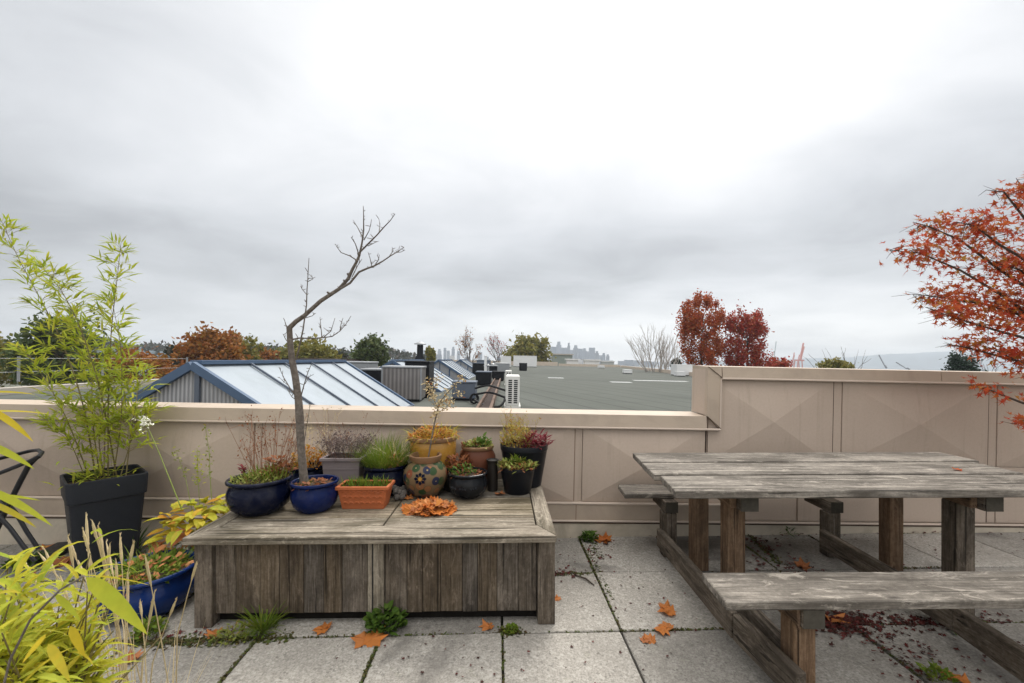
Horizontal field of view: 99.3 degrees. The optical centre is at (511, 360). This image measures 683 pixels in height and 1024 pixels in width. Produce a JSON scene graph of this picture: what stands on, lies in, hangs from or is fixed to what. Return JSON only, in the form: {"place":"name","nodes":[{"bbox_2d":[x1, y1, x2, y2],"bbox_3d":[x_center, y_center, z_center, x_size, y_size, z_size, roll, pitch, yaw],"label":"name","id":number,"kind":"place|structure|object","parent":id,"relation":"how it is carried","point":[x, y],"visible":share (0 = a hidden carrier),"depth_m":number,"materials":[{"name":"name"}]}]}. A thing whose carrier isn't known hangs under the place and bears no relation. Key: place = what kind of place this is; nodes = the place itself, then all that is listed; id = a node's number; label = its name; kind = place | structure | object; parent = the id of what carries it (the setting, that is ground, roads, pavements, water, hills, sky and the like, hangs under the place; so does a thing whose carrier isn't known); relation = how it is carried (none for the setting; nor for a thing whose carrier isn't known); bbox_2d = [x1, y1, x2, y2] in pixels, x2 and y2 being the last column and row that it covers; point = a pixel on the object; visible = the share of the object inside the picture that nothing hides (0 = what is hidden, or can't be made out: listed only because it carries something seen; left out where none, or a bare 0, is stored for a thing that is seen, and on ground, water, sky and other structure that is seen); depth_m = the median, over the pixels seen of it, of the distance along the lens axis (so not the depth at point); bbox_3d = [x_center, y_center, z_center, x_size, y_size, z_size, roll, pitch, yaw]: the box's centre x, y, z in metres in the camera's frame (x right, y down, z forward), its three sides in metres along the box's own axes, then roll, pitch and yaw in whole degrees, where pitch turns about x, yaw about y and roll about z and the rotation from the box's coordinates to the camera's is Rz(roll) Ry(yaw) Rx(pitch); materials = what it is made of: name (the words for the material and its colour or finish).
{"place":"outdoors","nodes":[
{"label":"outdoors","id":0,"kind":"place"},
{"bbox_2d":[0,550,52,571],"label":"weed","id":1,"kind":"object","parent":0,"point":[28,563],"visible":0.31,"depth_m":2.92,"materials":[{"name":"green plant"}]},
{"bbox_2d":[26,513,219,682],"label":"dry grass","id":2,"kind":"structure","parent":0,"point":[72,552],"depth_m":1.44,"materials":[{"name":"plant"}]},
{"bbox_2d":[4,345,390,378],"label":"hill","id":3,"kind":"structure","parent":0,"point":[151,352],"depth_m":277.27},
{"bbox_2d":[2,337,426,360],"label":"hill woods","id":4,"kind":"object","parent":3,"relation":"on","point":[145,347],"visible":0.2,"depth_m":262.26,"materials":[{"name":"plant"}]},
{"bbox_2d":[282,358,361,360],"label":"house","id":5,"kind":"structure","parent":0,"point":[323,359],"depth_m":39.69,"materials":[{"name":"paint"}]},
{"bbox_2d":[0,364,669,386],"bbox_3d":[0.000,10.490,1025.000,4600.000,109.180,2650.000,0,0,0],"label":"ground","id":6,"kind":"structure","parent":0,"point":[7,385],"depth_m":180.65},
{"bbox_2d":[0,331,27,387],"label":"tree","id":7,"kind":"object","parent":6,"relation":"on","point":[4,377],"visible":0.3,"depth_m":33.88,"materials":[{"name":"green plant"}]},
{"bbox_2d":[0,305,115,385],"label":"tree","id":8,"kind":"object","parent":6,"relation":"on","point":[29,342],"visible":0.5,"depth_m":29.02,"materials":[{"name":"green plant"}]},
{"bbox_2d":[82,345,182,380],"bbox_3d":[-31.530,6.339,36.180,7.972,15.675,6.042,0,0,-9],"label":"tree","id":9,"kind":"object","parent":6,"relation":"on","point":[165,368],"visible":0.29,"depth_m":36.16,"materials":[{"name":"orange plant"}]},
{"bbox_2d":[159,340,184,364],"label":"tree","id":10,"kind":"object","parent":6,"relation":"on","point":[168,351],"visible":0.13,"depth_m":50.87,"materials":[{"name":"green plant"}]},
{"bbox_2d":[169,321,254,366],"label":"tree","id":11,"kind":"object","parent":6,"relation":"on","point":[208,344],"visible":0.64,"depth_m":40.47,"materials":[{"name":"orange plant"}]},
{"bbox_2d":[235,332,264,359],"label":"tree","id":12,"kind":"object","parent":6,"relation":"on","point":[252,351],"visible":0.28,"depth_m":49.58,"materials":[{"name":"green plant"}]},
{"bbox_2d":[255,346,280,359],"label":"tree","id":13,"kind":"object","parent":6,"relation":"on","point":[266,354],"visible":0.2,"depth_m":57.60,"materials":[{"name":"orange plant"}]},
{"bbox_2d":[274,328,341,359],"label":"tree","id":14,"kind":"object","parent":6,"relation":"on","point":[315,349],"visible":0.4,"depth_m":46.61,"materials":[{"name":"green plant"}]},
{"bbox_2d":[327,348,352,358],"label":"tree","id":15,"kind":"object","parent":6,"relation":"on","point":[344,356],"visible":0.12,"depth_m":79.13,"materials":[{"name":"green plant"}]},
{"bbox_2d":[0,360,695,412],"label":"flat roofed building","id":16,"kind":"structure","parent":6,"relation":"on","point":[548,385],"depth_m":15.72,"materials":[{"name":"paint"}]},
{"bbox_2d":[0,356,187,381],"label":"railing","id":17,"kind":"object","parent":16,"relation":"on","point":[18,372],"visible":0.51,"depth_m":12.66,"materials":[{"name":"grey metal"}]},
{"bbox_2d":[127,360,413,406],"bbox_3d":[-3.990,0.556,7.868,3.372,1.150,4.970,1,0,0],"label":"gabled skylight","id":18,"kind":"object","parent":16,"relation":"on","point":[336,382],"visible":0.5,"depth_m":6.32},
{"bbox_2d":[347,361,378,368],"bbox_3d":[-4.514,0.503,12.648,0.980,0.990,0.930,1,0,0],"label":"duct box","id":19,"kind":"object","parent":16,"relation":"on","point":[365,364],"visible":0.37,"depth_m":12.20,"materials":[{"name":"grey metal"}]},
{"bbox_2d":[360,368,380,382],"bbox_3d":[-3.691,0.610,11.798,0.590,0.820,0.830,1,0,0],"label":"condenser","id":20,"kind":"object","parent":16,"relation":"on","point":[375,373],"visible":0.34,"depth_m":11.40,"materials":[{"name":"metal"}]},
{"bbox_2d":[381,365,426,401],"bbox_3d":[-2.847,0.584,11.547,1.020,0.910,0.930,1,0,-3],"label":"condenser","id":21,"kind":"object","parent":16,"relation":"on","point":[405,382],"visible":0.79,"depth_m":11.11,"materials":[{"name":"grey metal"}]},
{"bbox_2d":[379,359,453,391],"bbox_3d":[-3.990,0.516,16.948,3.372,1.150,4.970,1,0,0],"label":"gabled skylight","id":22,"kind":"object","parent":16,"relation":"on","point":[445,381],"visible":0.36,"depth_m":16.57},
{"bbox_2d":[404,361,434,397],"bbox_3d":[-2.694,0.517,12.698,0.720,1.040,0.830,1,0,0],"label":"plant unit","id":23,"kind":"object","parent":16,"relation":"on","point":[429,369],"visible":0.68,"depth_m":12.30,"materials":[{"name":"metal"}]},
{"bbox_2d":[414,341,425,360],"bbox_3d":[-4.699,-0.028,22.196,0.660,1.960,0.660,1,0,0],"label":"flue","id":24,"kind":"object","parent":16,"relation":"on","point":[419,355],"visible":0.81,"depth_m":22.05,"materials":[{"name":"metal"}]},
{"bbox_2d":[434,359,475,378],"bbox_3d":[-3.990,0.476,26.048,3.372,1.150,4.970,1,0,0],"label":"gabled skylight","id":25,"kind":"object","parent":16,"relation":"on","point":[451,368],"visible":0.63,"depth_m":23.63},
{"bbox_2d":[456,359,472,371],"bbox_3d":[-3.990,0.433,35.848,3.372,1.150,4.970,1,0,0],"label":"gabled skylight","id":26,"kind":"object","parent":16,"relation":"on","point":[466,364],"visible":0.37,"depth_m":33.43},
{"bbox_2d":[452,380,477,400],"bbox_3d":[-1.304,0.809,12.049,0.650,0.520,0.730,1,0,0],"label":"plant unit","id":27,"kind":"object","parent":16,"relation":"on","point":[468,386],"visible":0.88,"depth_m":11.70,"materials":[{"name":"metal"}]},
{"bbox_2d":[472,363,489,374],"bbox_3d":[-2.116,0.548,29.898,1.180,0.850,0.830,1,0,0],"label":"plant unit","id":28,"kind":"object","parent":16,"relation":"on","point":[477,366],"visible":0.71,"depth_m":29.50,"materials":[{"name":"metal"}]},
{"bbox_2d":[475,371,491,384],"bbox_3d":[-1.219,0.741,18.899,0.680,0.600,0.830,1,0,0],"label":"air conditioning unit","id":29,"kind":"object","parent":16,"relation":"on","point":[483,377],"visible":0.85,"depth_m":18.50,"materials":[{"name":"metal"}]},
{"bbox_2d":[476,378,500,407],"bbox_3d":[-0.683,0.982,17.655,0.338,0.238,18.705,0,0,-1],"label":"roof channel","id":30,"kind":"object","parent":16,"relation":"on","point":[487,400],"visible":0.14,"depth_m":11.51,"materials":[{"name":"metal"}]},
{"bbox_2d":[487,365,497,377],"bbox_3d":[-1.292,0.631,26.398,0.830,0.750,0.830,1,0,0],"label":"plant unit","id":31,"kind":"object","parent":16,"relation":"on","point":[492,368],"visible":0.47,"depth_m":26.00,"materials":[{"name":"metal"}]},
{"bbox_2d":[493,371,504,380],"bbox_3d":[-0.705,0.784,22.849,0.610,0.500,0.730,1,0,0],"label":"plant unit","id":32,"kind":"object","parent":16,"relation":"on","point":[497,375],"visible":0.95,"depth_m":22.50,"materials":[{"name":"metal"}]},
{"bbox_2d":[496,363,509,372],"bbox_3d":[-0.742,0.578,35.448,1.130,0.800,0.930,1,0,0],"label":"plant unit","id":33,"kind":"object","parent":16,"relation":"on","point":[503,366],"visible":0.67,"depth_m":35.00,"materials":[{"name":"grey metal"}]},
{"bbox_2d":[501,356,510,366],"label":"roof hut","id":34,"kind":"object","parent":16,"relation":"on","point":[505,359],"visible":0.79,"depth_m":60.00,"materials":[{"name":"white paint"}]},
{"bbox_2d":[504,374,520,407],"bbox_3d":[0.013,0.723,10.638,0.390,0.760,0.920,1,0,0],"label":"mini split unit","id":35,"kind":"object","parent":16,"relation":"on","point":[512,394],"visible":1,"depth_m":10.20,"materials":[{"name":"white metal"}]},
{"bbox_2d":[474,391,503,397],"bbox_3d":[-0.544,0.841,10.799,0.915,0.165,0.058,0,0,26],"label":"cable","id":36,"kind":"object","parent":35,"relation":"attached to","point":[494,393],"visible":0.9,"depth_m":10.77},
{"bbox_2d":[474,385,505,391],"bbox_3d":[-0.603,0.676,11.114,0.159,0.155,1.240,0,0,-43],"label":"cable","id":37,"kind":"object","parent":35,"relation":"attached to","point":[496,387],"visible":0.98,"depth_m":10.93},
{"bbox_2d":[519,363,526,370],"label":"roof vent","id":38,"kind":"object","parent":16,"relation":"on","point":[522,366],"visible":1,"depth_m":43.50,"materials":[{"name":"metal"}]},
{"bbox_2d":[513,356,536,366],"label":"roof hut","id":39,"kind":"object","parent":16,"relation":"on","point":[530,361],"visible":0.93,"depth_m":66.00,"materials":[{"name":"white paint"}]},
{"bbox_2d":[671,364,692,375],"bbox_3d":[15.161,0.801,38.748,1.530,1.000,1.530,1,0,0],"label":"roof hut","id":40,"kind":"object","parent":16,"relation":"on","point":[686,368],"visible":0.75,"depth_m":38.00,"materials":[{"name":"white paint"}]},
{"bbox_2d":[343,332,391,366],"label":"tree","id":41,"kind":"object","parent":6,"relation":"on","point":[372,347],"visible":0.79,"depth_m":43.20,"materials":[{"name":"green plant"}]},
{"bbox_2d":[424,345,436,360],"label":"tree","id":42,"kind":"object","parent":6,"relation":"on","point":[430,352],"visible":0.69,"depth_m":59.63,"materials":[{"name":"green plant"}]},
{"bbox_2d":[454,326,482,362],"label":"bare tree","id":43,"kind":"object","parent":6,"relation":"on","point":[465,339],"visible":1,"depth_m":61.71,"materials":[{"name":"grey plant"}]},
{"bbox_2d":[485,333,505,362],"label":"bare tree","id":44,"kind":"object","parent":6,"relation":"on","point":[497,344],"visible":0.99,"depth_m":69.78,"materials":[{"name":"grey plant"}]},
{"bbox_2d":[502,331,556,361],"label":"tree","id":45,"kind":"object","parent":6,"relation":"on","point":[524,346],"visible":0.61,"depth_m":90.27,"materials":[{"name":"green plant"}]},
{"bbox_2d":[589,348,594,358],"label":"tower block","id":46,"kind":"structure","parent":6,"relation":"on","point":[591,353],"depth_m":1492.24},
{"bbox_2d":[625,323,689,371],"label":"bare tree","id":47,"kind":"object","parent":6,"relation":"on","point":[664,348],"visible":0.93,"depth_m":49.77,"materials":[{"name":"grey plant"}]},
{"bbox_2d":[674,288,728,365],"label":"tree","id":48,"kind":"object","parent":6,"relation":"on","point":[693,324],"visible":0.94,"depth_m":41.38,"materials":[{"name":"red plant"}]},
{"bbox_2d":[719,299,779,366],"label":"tree","id":49,"kind":"object","parent":6,"relation":"on","point":[752,326],"visible":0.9,"depth_m":41.40,"materials":[{"name":"red plant"}]},
{"bbox_2d":[763,356,792,366],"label":"shrub","id":50,"kind":"object","parent":6,"relation":"on","point":[783,362],"visible":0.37,"depth_m":45.39,"materials":[{"name":"red plant"}]},
{"bbox_2d":[794,343,804,367],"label":"port crane","id":51,"kind":"object","parent":6,"relation":"on","point":[800,356],"visible":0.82,"depth_m":698.90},
{"bbox_2d":[814,356,854,368],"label":"shrub","id":52,"kind":"object","parent":6,"relation":"on","point":[834,363],"visible":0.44,"depth_m":45.27,"materials":[{"name":"green plant"}]},
{"bbox_2d":[939,349,987,371],"bbox_3d":[41.311,7.064,39.946,3.958,17.271,3.362,0,0,0],"label":"conifer","id":53,"kind":"object","parent":6,"relation":"on","point":[957,362],"visible":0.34,"depth_m":39.73,"materials":[{"name":"green plant"}]},
{"bbox_2d":[0,532,1023,682],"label":"terrace paving","id":54,"kind":"structure","parent":0,"point":[717,655],"depth_m":2.14,"materials":[{"name":"concrete"}]},
{"bbox_2d":[0,448,68,562],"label":"folding chair","id":55,"kind":"object","parent":54,"relation":"on","point":[55,547],"visible":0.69,"depth_m":2.62,"materials":[{"name":"black metal"}]},
{"bbox_2d":[53,556,70,567],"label":"fallen leaf","id":56,"kind":"object","parent":54,"relation":"on","point":[58,561],"visible":0.49,"depth_m":2.95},
{"bbox_2d":[0,391,163,682],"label":"golden bamboo","id":57,"kind":"object","parent":54,"relation":"on","point":[31,651],"visible":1,"depth_m":1.05,"materials":[{"name":"yellow plant"}]},
{"bbox_2d":[0,213,176,575],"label":"potted bamboo","id":58,"kind":"object","parent":54,"relation":"on","point":[109,499],"visible":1,"depth_m":2.98,"materials":[{"name":"plant"}]},
{"bbox_2d":[118,648,142,665],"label":"fallen leaf","id":59,"kind":"object","parent":54,"relation":"on","point":[137,654],"visible":0.45,"depth_m":2.02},
{"bbox_2d":[113,525,164,560],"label":"weed","id":60,"kind":"object","parent":54,"relation":"on","point":[141,544],"visible":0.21,"depth_m":3.12,"materials":[{"name":"green plant"}]},
{"bbox_2d":[88,542,193,624],"bbox_3d":[-2.036,1.205,2.418,0.530,0.345,0.549,0,0,-12],"label":"potted plant","id":61,"kind":"object","parent":54,"relation":"on","point":[171,570],"visible":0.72,"depth_m":2.35,"materials":[{"name":"blue plant"}]},
{"bbox_2d":[126,615,168,641],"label":"weed","id":62,"kind":"object","parent":54,"relation":"on","point":[153,625],"visible":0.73,"depth_m":2.19,"materials":[{"name":"green plant"}]},
{"bbox_2d":[133,410,229,554],"bbox_3d":[-2.025,0.841,2.810,0.658,1.075,0.514,0,0,0],"label":"hosta","id":63,"kind":"object","parent":54,"relation":"on","point":[175,535],"visible":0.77,"depth_m":2.74,"materials":[{"name":"yellow plant"}]},
{"bbox_2d":[204,627,222,638],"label":"fallen leaf","id":64,"kind":"object","parent":54,"relation":"on","point":[213,632],"visible":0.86,"depth_m":2.19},
{"bbox_2d":[208,619,252,646],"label":"weed","id":65,"kind":"object","parent":54,"relation":"on","point":[231,637],"visible":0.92,"depth_m":2.16,"materials":[{"name":"green plant"}]},
{"bbox_2d":[228,599,289,639],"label":"weed","id":66,"kind":"object","parent":54,"relation":"on","point":[260,625],"visible":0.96,"depth_m":2.21,"materials":[{"name":"green plant"}]},
{"bbox_2d":[312,621,331,634],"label":"fallen leaf","id":67,"kind":"object","parent":54,"relation":"on","point":[324,627],"visible":0.98,"depth_m":2.22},
{"bbox_2d":[182,479,555,627],"bbox_3d":[-0.732,1.138,2.764,1.903,0.482,1.085,0,0,-1],"label":"deck box","id":68,"kind":"object","parent":54,"relation":"on","point":[486,553],"visible":0.77,"depth_m":2.28,"materials":[{"name":"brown wood"}]},
{"bbox_2d":[219,405,306,516],"bbox_3d":[-1.488,0.585,2.660,0.451,0.623,0.474,0,0,0],"label":"potted plant","id":69,"kind":"object","parent":68,"relation":"on","point":[259,491],"visible":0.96,"depth_m":2.53,"materials":[{"name":"blue plant"}]},
{"bbox_2d":[286,404,341,480],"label":"potted plant","id":70,"kind":"object","parent":68,"relation":"on","point":[314,467],"visible":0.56,"depth_m":2.99,"materials":[{"name":"brown plant"}]},
{"bbox_2d":[278,206,403,513],"bbox_3d":[-1.042,-0.027,2.655,0.770,1.849,0.273,0,0,-10],"label":"potted plant","id":71,"kind":"object","parent":68,"relation":"on","point":[313,494],"visible":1,"depth_m":2.62,"materials":[{"name":"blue plant"}]},
{"bbox_2d":[309,408,382,484],"bbox_3d":[-1.136,0.604,3.011,0.513,0.585,0.471,0,0,0],"label":"potted plant","id":72,"kind":"object","parent":68,"relation":"on","point":[338,463],"visible":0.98,"depth_m":2.91,"materials":[{"name":"brown plant"}]},
{"bbox_2d":[335,475,394,508],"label":"potted plant","id":73,"kind":"object","parent":68,"relation":"on","point":[361,493],"visible":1,"depth_m":2.63,"materials":[{"name":"green plant"}]},
{"bbox_2d":[341,430,420,495],"bbox_3d":[-0.852,0.678,2.981,0.674,0.438,0.658,0,0,20],"label":"potted plant","id":74,"kind":"object","parent":68,"relation":"on","point":[392,462],"visible":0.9,"depth_m":2.89,"materials":[{"name":"green plant"}]},
{"bbox_2d":[392,485,407,499],"bbox_3d":[-0.734,0.856,2.858,0.109,0.088,0.136,0,0,-28],"label":"stone","id":75,"kind":"object","parent":68,"relation":"on","point":[400,492],"visible":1,"depth_m":2.83,"materials":[{"name":"stone"}]},
{"bbox_2d":[400,496,457,516],"bbox_3d":[-0.499,0.876,2.619,0.347,0.126,0.259,0,0,0],"label":"leaf heap","id":76,"kind":"object","parent":68,"relation":"on","point":[431,506],"visible":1,"depth_m":2.58,"materials":[{"name":"plant"}]},
{"bbox_2d":[403,373,465,497],"bbox_3d":[-0.516,0.487,2.917,0.424,0.820,0.300,0,0,0],"label":"potted plant","id":77,"kind":"object","parent":68,"relation":"on","point":[424,477],"visible":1,"depth_m":2.83,"materials":[{"name":"paint"}]},
{"bbox_2d":[399,416,469,488],"bbox_3d":[-0.571,0.645,3.125,0.555,0.504,0.502,0,0,-18],"label":"potted plant","id":78,"kind":"object","parent":68,"relation":"on","point":[443,442],"visible":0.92,"depth_m":3.02,"materials":[{"name":"yellow plant"}]},
{"bbox_2d":[443,450,474,491],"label":"potted plant","id":79,"kind":"object","parent":68,"relation":"on","point":[455,464],"visible":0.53,"depth_m":2.98,"materials":[{"name":"orange plant"}]},
{"bbox_2d":[448,461,487,498],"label":"potted plant","id":80,"kind":"object","parent":68,"relation":"on","point":[471,483],"visible":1,"depth_m":2.80,"materials":[{"name":"green plant"}]},
{"bbox_2d":[459,432,495,476],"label":"potted plant","id":81,"kind":"object","parent":68,"relation":"on","point":[478,451],"visible":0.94,"depth_m":3.07,"materials":[{"name":"green plant"}]},
{"bbox_2d":[486,458,498,491],"bbox_3d":[-0.135,0.789,3.020,0.086,0.216,0.086,0,0,0],"label":"vase","id":82,"kind":"object","parent":68,"relation":"on","point":[492,478],"visible":1,"depth_m":2.99,"materials":[{"name":"ceramic"}]},
{"bbox_2d":[496,453,539,494],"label":"potted plant","id":83,"kind":"object","parent":68,"relation":"on","point":[517,479],"visible":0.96,"depth_m":2.91,"materials":[{"name":"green plant"}]},
{"bbox_2d":[499,406,553,487],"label":"potted plant","id":84,"kind":"object","parent":68,"relation":"on","point":[528,445],"visible":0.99,"depth_m":3.09,"materials":[{"name":"black plant"}]},
{"bbox_2d":[350,626,388,648],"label":"fallen leaf","id":85,"kind":"object","parent":54,"relation":"on","point":[372,638],"visible":0.97,"depth_m":2.13,"materials":[{"name":"plant"}]},
{"bbox_2d":[362,600,408,635],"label":"weed","id":86,"kind":"object","parent":54,"relation":"on","point":[374,618],"visible":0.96,"depth_m":2.22,"materials":[{"name":"green plant"}]},
{"bbox_2d":[479,619,493,630],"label":"fallen leaf","id":87,"kind":"object","parent":54,"relation":"on","point":[486,625],"visible":1,"depth_m":2.26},
{"bbox_2d":[503,622,518,633],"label":"weed","id":88,"kind":"object","parent":54,"relation":"on","point":[509,625],"visible":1,"depth_m":2.21,"materials":[{"name":"green plant"}]},
{"bbox_2d":[0,365,1023,544],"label":"parapet wall","id":89,"kind":"structure","parent":54,"relation":"on","point":[591,464],"depth_m":3.42,"materials":[{"name":"paint"}]},
{"bbox_2d":[0,532,1023,682],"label":"moss","id":90,"kind":"object","parent":54,"relation":"on","point":[195,639],"visible":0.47,"depth_m":2.17,"materials":[{"name":"plant"}]},
{"bbox_2d":[153,531,1023,682],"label":"leaf litter","id":91,"kind":"object","parent":54,"relation":"on","point":[858,619],"visible":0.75,"depth_m":2.26,"materials":[{"name":"plant"}]},
{"bbox_2d":[578,530,598,541],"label":"weed","id":92,"kind":"object","parent":54,"relation":"on","point":[584,537],"visible":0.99,"depth_m":3.32,"materials":[{"name":"green plant"}]},
{"bbox_2d":[595,532,611,543],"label":"fallen leaf","id":93,"kind":"object","parent":54,"relation":"on","point":[605,537],"visible":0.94,"depth_m":3.32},
{"bbox_2d":[642,633,655,643],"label":"fallen leaf","id":94,"kind":"object","parent":54,"relation":"on","point":[652,639],"visible":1,"depth_m":2.14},
{"bbox_2d":[653,621,673,635],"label":"fallen leaf","id":95,"kind":"object","parent":54,"relation":"on","point":[663,628],"visible":1,"depth_m":2.22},
{"bbox_2d":[657,600,675,615],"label":"fallen leaf","id":96,"kind":"object","parent":54,"relation":"on","point":[667,608],"visible":1,"depth_m":2.39,"materials":[{"name":"plant"}]},
{"bbox_2d":[794,557,810,569],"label":"fallen leaf","id":97,"kind":"object","parent":54,"relation":"on","point":[802,563],"visible":0.97,"depth_m":2.91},
{"bbox_2d":[618,452,1023,682],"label":"picnic table","id":98,"kind":"object","parent":54,"relation":"on","point":[952,595],"visible":1,"depth_m":2.22,"materials":[{"name":"grey wood"}]},
{"bbox_2d":[825,613,848,622],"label":"fallen leaf","id":99,"kind":"object","parent":54,"relation":"on","point":[838,620],"visible":0.59,"depth_m":2.30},
{"bbox_2d":[915,660,958,682],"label":"weed","id":100,"kind":"object","parent":54,"relation":"on","point":[934,667],"visible":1,"depth_m":1.89,"materials":[{"name":"green plant"}]},
{"bbox_2d":[879,171,1023,431],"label":"japanese maple","id":101,"kind":"object","parent":54,"relation":"on","point":[976,228],"visible":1,"depth_m":2.90,"materials":[{"name":"red plant"}]},
{"bbox_2d":[940,670,970,682],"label":"fallen leaf","id":102,"kind":"object","parent":54,"relation":"on","point":[963,678],"visible":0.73,"depth_m":1.87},
{"bbox_2d":[0,0,1023,363],"label":"sky","id":103,"kind":"structure","parent":0,"point":[573,172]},
{"bbox_2d":[552,354,573,365],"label":"house","id":104,"kind":"structure","parent":0,"point":[560,358],"depth_m":111.93,"materials":[{"name":"paint"}]},
{"bbox_2d":[565,359,579,363],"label":"house","id":105,"kind":"structure","parent":0,"point":[571,361],"depth_m":97.94,"materials":[{"name":"white paint"}]},
{"bbox_2d":[582,359,600,363],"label":"house","id":106,"kind":"structure","parent":0,"point":[590,361],"depth_m":97.94,"materials":[{"name":"white paint"}]},
{"bbox_2d":[639,351,1023,371],"bbox_3d":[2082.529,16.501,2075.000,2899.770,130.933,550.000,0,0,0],"label":"hills","id":107,"kind":"structure","parent":0,"point":[923,361],"depth_m":2100.59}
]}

